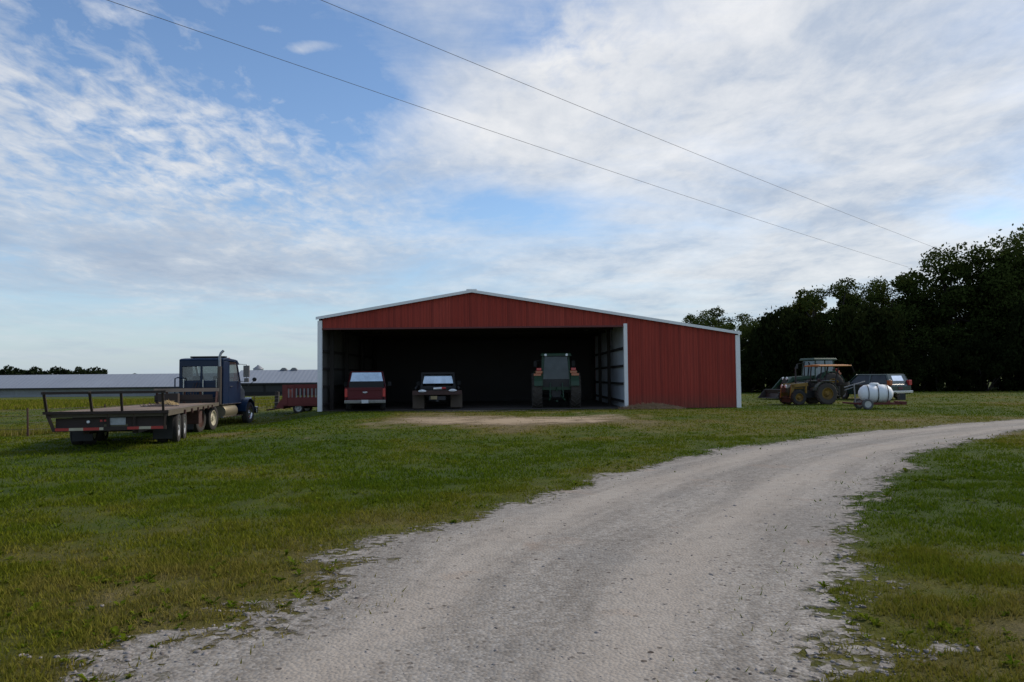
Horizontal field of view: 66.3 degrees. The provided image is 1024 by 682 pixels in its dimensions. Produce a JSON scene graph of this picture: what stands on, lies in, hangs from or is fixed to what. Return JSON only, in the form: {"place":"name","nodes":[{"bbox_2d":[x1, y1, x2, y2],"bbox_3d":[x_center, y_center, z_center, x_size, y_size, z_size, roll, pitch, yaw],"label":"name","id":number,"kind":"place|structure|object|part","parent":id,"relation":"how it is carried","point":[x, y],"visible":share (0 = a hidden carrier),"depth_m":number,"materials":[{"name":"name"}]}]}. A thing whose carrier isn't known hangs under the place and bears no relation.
{"place":"outdoors","nodes":[
{"label":"outdoors","id":0,"kind":"place"},
{"bbox_2d":[0,417,256,436],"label":"grass","id":1,"kind":"structure","parent":0,"point":[4,432],"depth_m":30.32,"materials":[{"name":"green plant"}]},
{"bbox_2d":[0,397,281,409],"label":"hay field","id":2,"kind":"structure","parent":0,"point":[24,404],"depth_m":72.25,"materials":[{"name":"green plant"}]},
{"bbox_2d":[233,368,316,395],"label":"poultry house","id":3,"kind":"structure","parent":0,"point":[268,382],"depth_m":160.77,"materials":[{"name":"grey metal"}]},
{"bbox_2d":[108,0,899,264],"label":"overhead wire","id":4,"kind":"object","parent":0,"point":[448,116],"visible":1,"depth_m":35.84,"materials":[{"name":"black metal"}]},
{"bbox_2d":[0,378,1023,681],"bbox_3d":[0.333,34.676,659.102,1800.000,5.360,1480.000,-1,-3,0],"label":"ground","id":5,"kind":"structure","parent":0,"point":[1014,624],"depth_m":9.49,"materials":[{"name":"green plant"}]},
{"bbox_2d":[3,365,18,374],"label":"belt tree","id":6,"kind":"object","parent":5,"relation":"on","point":[5,367],"visible":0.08,"depth_m":411.77,"materials":[{"name":"green plant"}]},
{"bbox_2d":[6,366,24,374],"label":"belt tree","id":7,"kind":"object","parent":5,"relation":"on","point":[12,368],"visible":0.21,"depth_m":400.76,"materials":[{"name":"green plant"}]},
{"bbox_2d":[7,368,24,374],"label":"belt tree","id":8,"kind":"object","parent":5,"relation":"on","point":[13,373],"visible":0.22,"depth_m":399.67,"materials":[{"name":"green plant"}]},
{"bbox_2d":[24,366,37,374],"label":"belt tree","id":9,"kind":"object","parent":5,"relation":"on","point":[33,369],"visible":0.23,"depth_m":413.55,"materials":[{"name":"green plant"}]},
{"bbox_2d":[38,370,52,374],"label":"belt tree","id":10,"kind":"object","parent":5,"relation":"on","point":[41,373],"visible":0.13,"depth_m":414.95,"materials":[{"name":"green plant"}]},
{"bbox_2d":[50,366,68,374],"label":"belt tree","id":11,"kind":"object","parent":5,"relation":"on","point":[57,370],"visible":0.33,"depth_m":411.34,"materials":[{"name":"green plant"}]},
{"bbox_2d":[68,368,80,374],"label":"belt tree","id":12,"kind":"object","parent":5,"relation":"on","point":[76,372],"visible":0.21,"depth_m":396.62,"materials":[{"name":"green plant"}]},
{"bbox_2d":[86,367,101,372],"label":"belt tree","id":13,"kind":"object","parent":5,"relation":"on","point":[88,369],"visible":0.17,"depth_m":401.64,"materials":[{"name":"green plant"}]},
{"bbox_2d":[92,368,107,373],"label":"belt tree","id":14,"kind":"object","parent":5,"relation":"on","point":[102,371],"visible":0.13,"depth_m":399.90,"materials":[{"name":"green plant"}]},
{"bbox_2d":[0,373,237,397],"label":"poultry house","id":15,"kind":"structure","parent":5,"relation":"on","point":[23,385],"depth_m":169.28,"materials":[{"name":"grey metal"}]},
{"bbox_2d":[41,387,218,444],"bbox_3d":[-10.983,2.142,24.351,2.536,1.473,15.384,0,-4,-16],"label":"flatbed trailer","id":16,"kind":"object","parent":5,"relation":"on","point":[92,425],"visible":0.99,"depth_m":17.69,"materials":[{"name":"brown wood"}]},
{"bbox_2d":[140,403,178,406],"bbox_3d":[-10.656,1.916,23.674,1.262,0.185,0.874,-1,-3,0],"label":"bark debris","id":17,"kind":"object","parent":16,"relation":"on","point":[158,405],"visible":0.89,"depth_m":23.48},
{"bbox_2d":[159,400,178,404],"bbox_3d":[-12.218,2.160,27.765,0.834,0.251,0.696,-1,-3,0],"label":"straw heap","id":18,"kind":"object","parent":16,"relation":"on","point":[169,402],"visible":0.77,"depth_m":27.66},
{"bbox_2d":[0,395,281,436],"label":"wire fence","id":19,"kind":"object","parent":5,"relation":"on","point":[27,410],"visible":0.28,"depth_m":29.47,"materials":[{"name":"metal"}]},
{"bbox_2d":[141,350,257,432],"bbox_3d":[-13.281,2.060,33.697,2.840,3.332,8.000,-1,-3,0],"label":"semi truck","id":20,"kind":"object","parent":5,"relation":"on","point":[233,401],"visible":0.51,"depth_m":33.55,"materials":[{"name":"metal"}]},
{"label":"door","id":21,"kind":"part","parent":20,"relation":"part of","materials":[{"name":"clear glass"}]},
{"bbox_3d":[-12.323,1.847,34.872,0.120,1.800,1.530,-1,-3,0],"label":"door","id":22,"kind":"part","parent":20,"relation":"part of","materials":[{"name":"blue paint"}]},
{"bbox_2d":[253,365,263,369],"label":"feed bin","id":23,"kind":"object","parent":5,"relation":"on","point":[258,367],"visible":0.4,"depth_m":183.17,"materials":[{"name":"metal"}]},
{"bbox_2d":[274,391,279,407],"bbox_3d":[-17.350,4.474,57.863,0.318,1.544,0.280,-1,-3,0],"label":"gate post","id":24,"kind":"object","parent":5,"relation":"on","point":[277,393],"visible":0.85,"depth_m":57.74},
{"bbox_2d":[267,384,359,412],"bbox_3d":[-11.905,3.472,47.105,5.737,1.723,2.095,-1,-3,2],"label":"hay wagon","id":25,"kind":"object","parent":5,"relation":"on","point":[298,404],"visible":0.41,"depth_m":46.13,"materials":[{"name":"red paint"}]},
{"bbox_2d":[393,410,624,424],"bbox_3d":[1.404,2.973,28.643,22.750,0.344,17.500,-1,-3,0],"label":"gravel apron","id":26,"kind":"object","parent":5,"relation":"on","point":[484,420],"visible":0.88,"depth_m":28.36,"materials":[{"name":"grey gravel"}]},
{"bbox_2d":[325,400,719,410],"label":"barn floor","id":27,"kind":"structure","parent":5,"relation":"on","point":[495,405],"depth_m":42.19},
{"bbox_2d":[344,371,390,409],"bbox_3d":[-7.388,2.508,39.973,2.440,1.933,5.816,0,-3,-8],"label":"pickup truck","id":28,"kind":"object","parent":27,"relation":"on","point":[358,390],"visible":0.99,"depth_m":38.19,"materials":[{"name":"red paint"}]},
{"bbox_3d":[-7.315,1.807,39.473,1.640,0.440,0.070,0,-3,-8],"label":"rear window","id":29,"kind":"part","parent":28,"relation":"part of","materials":[{"name":"clear glass"}]},
{"bbox_2d":[412,372,461,408],"bbox_3d":[-3.852,2.563,40.911,2.440,1.843,6.275,0,-3,-4],"label":"pickup truck","id":30,"kind":"object","parent":27,"relation":"on","point":[439,387],"visible":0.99,"depth_m":39.16,"materials":[{"name":"black paint"}]},
{"bbox_3d":[-3.837,1.975,40.681,1.570,0.450,0.070,0,-3,-4],"label":"rear window","id":31,"kind":"part","parent":30,"relation":"part of","materials":[{"name":"clear glass"}]},
{"bbox_2d":[531,353,580,407],"bbox_3d":[2.184,2.038,40.085,2.421,2.756,3.900,-1,-3,0],"label":"farm tractor","id":32,"kind":"object","parent":27,"relation":"on","point":[553,376],"visible":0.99,"depth_m":38.69,"materials":[{"name":"metal"}]},
{"bbox_3d":[2.178,1.319,38.785,1.280,1.131,0.050,-1,-3,0],"label":"rear window","id":33,"kind":"part","parent":32,"relation":"part of","materials":[{"name":"clear glass"}]},
{"bbox_2d":[316,289,740,411],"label":"barn","id":34,"kind":"structure","parent":5,"relation":"on","point":[486,346],"depth_m":37.83,"materials":[{"name":"red metal"}]},
{"bbox_2d":[618,402,683,409],"bbox_3d":[6.643,3.023,36.832,3.374,0.399,1.325,-1,-3,0],"label":"straw heap","id":35,"kind":"object","parent":5,"relation":"on","point":[651,406],"visible":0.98,"depth_m":36.59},
{"bbox_2d":[684,313,708,326],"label":"leafy tree","id":36,"kind":"object","parent":5,"relation":"on","point":[690,317],"visible":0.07,"depth_m":92.32,"materials":[{"name":"green plant"}]},
{"bbox_2d":[682,310,724,327],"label":"leafy tree","id":37,"kind":"object","parent":5,"relation":"on","point":[707,315],"visible":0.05,"depth_m":95.39,"materials":[{"name":"green plant"}]},
{"bbox_2d":[689,307,755,330],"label":"leafy tree","id":38,"kind":"object","parent":5,"relation":"on","point":[717,315],"visible":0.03,"depth_m":92.02,"materials":[{"name":"green plant"}]},
{"bbox_2d":[714,312,752,387],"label":"leafy tree","id":39,"kind":"object","parent":5,"relation":"on","point":[724,326],"visible":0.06,"depth_m":87.31,"materials":[{"name":"green plant"}]},
{"bbox_2d":[740,318,783,359],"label":"leafy tree","id":40,"kind":"object","parent":5,"relation":"on","point":[749,327],"visible":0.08,"depth_m":77.92,"materials":[{"name":"green plant"}]},
{"bbox_2d":[743,306,795,360],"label":"leafy tree","id":41,"kind":"object","parent":5,"relation":"on","point":[782,307],"visible":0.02,"depth_m":79.78,"materials":[{"name":"green plant"}]},
{"bbox_2d":[740,303,824,388],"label":"tree","id":42,"kind":"object","parent":5,"relation":"on","point":[775,327],"visible":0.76,"depth_m":68.21,"materials":[{"name":"green plant"}]},
{"bbox_2d":[758,358,844,398],"bbox_3d":[18.399,2.410,49.926,5.172,2.614,2.280,0,-3,-15],"label":"farm tractor","id":43,"kind":"object","parent":5,"relation":"on","point":[773,392],"visible":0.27,"depth_m":49.61,"materials":[{"name":"metal"}]},
{"bbox_3d":[19.796,1.916,49.641,1.400,1.370,0.080,0,-3,-15],"label":"side window","id":44,"kind":"part","parent":43,"relation":"part of","materials":[{"name":"clear glass"}]},
{"bbox_2d":[784,298,832,334],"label":"leafy tree","id":45,"kind":"object","parent":5,"relation":"on","point":[794,304],"visible":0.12,"depth_m":78.47,"materials":[{"name":"green plant"}]},
{"bbox_2d":[786,284,835,347],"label":"leafy tree","id":46,"kind":"object","parent":5,"relation":"on","point":[811,297],"visible":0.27,"depth_m":75.55,"materials":[{"name":"green plant"}]},
{"bbox_2d":[778,364,851,404],"bbox_3d":[15.941,2.286,41.110,3.660,2.098,1.780,0,-3,-8],"label":"canopy tractor","id":47,"kind":"object","parent":5,"relation":"on","point":[820,391],"visible":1,"depth_m":40.50,"materials":[{"name":"metal"}]},
{"bbox_2d":[812,277,873,379],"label":"leafy tree","id":48,"kind":"object","parent":5,"relation":"on","point":[842,290],"visible":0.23,"depth_m":75.92,"materials":[{"name":"green plant"}]},
{"bbox_2d":[814,297,906,380],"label":"tree","id":49,"kind":"object","parent":5,"relation":"on","point":[877,325],"visible":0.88,"depth_m":65.87,"materials":[{"name":"green plant"}]},
{"bbox_2d":[842,381,906,409],"bbox_3d":[16.357,2.441,35.530,2.679,1.274,1.330,-1,-3,6],"label":"tank trailer","id":50,"kind":"object","parent":5,"relation":"on","point":[870,395],"visible":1,"depth_m":35.20,"materials":[{"name":"metal"}]},
{"bbox_2d":[841,374,912,398],"bbox_3d":[21.712,2.775,47.585,2.040,1.508,4.730,1,-3,-22],"label":"station wagon","id":51,"kind":"object","parent":5,"relation":"on","point":[899,383],"visible":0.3,"depth_m":45.91,"materials":[{"name":"grey paint"}]},
{"bbox_3d":[21.268,2.296,46.744,0.140,0.490,2.800,1,-3,-22],"label":"side window","id":52,"kind":"part","parent":51,"relation":"part of","materials":[{"name":"black glass"}]},
{"bbox_3d":[22.466,2.242,45.731,1.600,0.520,0.300,1,-3,-22],"label":"tail door","id":53,"kind":"part","parent":51,"relation":"part of","materials":[{"name":"clear glass"}]},
{"bbox_2d":[844,280,909,345],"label":"leafy tree","id":54,"kind":"object","parent":5,"relation":"on","point":[861,298],"visible":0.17,"depth_m":76.25,"materials":[{"name":"green plant"}]},
{"bbox_2d":[873,362,912,379],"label":"shrub","id":55,"kind":"object","parent":5,"relation":"on","point":[906,371],"visible":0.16,"depth_m":66.60,"materials":[{"name":"green plant"}]},
{"bbox_2d":[866,272,937,360],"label":"leafy tree","id":56,"kind":"object","parent":5,"relation":"on","point":[910,296],"visible":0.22,"depth_m":74.33,"materials":[{"name":"green plant"}]},
{"bbox_2d":[864,268,986,389],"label":"leafy tree","id":57,"kind":"object","parent":5,"relation":"on","point":[919,343],"visible":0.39,"depth_m":72.46,"materials":[{"name":"green plant"}]},
{"bbox_2d":[904,289,963,387],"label":"leafy tree","id":58,"kind":"object","parent":5,"relation":"on","point":[915,325],"visible":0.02,"depth_m":83.29,"materials":[{"name":"green plant"}]},
{"bbox_2d":[886,241,1011,348],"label":"leafy tree","id":59,"kind":"object","parent":5,"relation":"on","point":[943,270],"visible":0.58,"depth_m":73.46,"materials":[{"name":"green plant"}]},
{"bbox_2d":[928,245,1014,388],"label":"leafy tree","id":60,"kind":"object","parent":5,"relation":"on","point":[969,324],"visible":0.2,"depth_m":72.99,"materials":[{"name":"green plant"}]},
{"bbox_2d":[948,251,1023,385],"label":"leafy tree","id":61,"kind":"object","parent":5,"relation":"on","point":[1007,295],"visible":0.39,"depth_m":71.09,"materials":[{"name":"green plant"}]},
{"bbox_2d":[955,224,1023,340],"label":"leafy tree","id":62,"kind":"object","parent":5,"relation":"on","point":[1018,256],"visible":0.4,"depth_m":71.26,"materials":[{"name":"green plant"}]},
{"bbox_2d":[991,233,1023,312],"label":"leafy tree","id":63,"kind":"object","parent":5,"relation":"on","point":[1021,271],"visible":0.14,"depth_m":72.21,"materials":[{"name":"green plant"}]},
{"bbox_2d":[0,0,1023,373],"label":"sky","id":64,"kind":"structure","parent":0,"point":[170,192],"materials":[{"name":"blue"}]},
{"bbox_2d":[64,419,1023,681],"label":"gravel road","id":65,"kind":"structure","parent":0,"point":[804,471],"depth_m":5.71,"materials":[{"name":"grey gravel"}]},
{"bbox_2d":[19,429,1023,681],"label":"gravel stones","id":66,"kind":"object","parent":65,"relation":"on","point":[127,653],"visible":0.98,"depth_m":4.75,"materials":[{"name":"grey gravel"}]},
{"bbox_2d":[322,0,937,248],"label":"overhead wire","id":67,"kind":"object","parent":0,"point":[584,108],"visible":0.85,"depth_m":37.52,"materials":[{"name":"black metal"}]}
]}

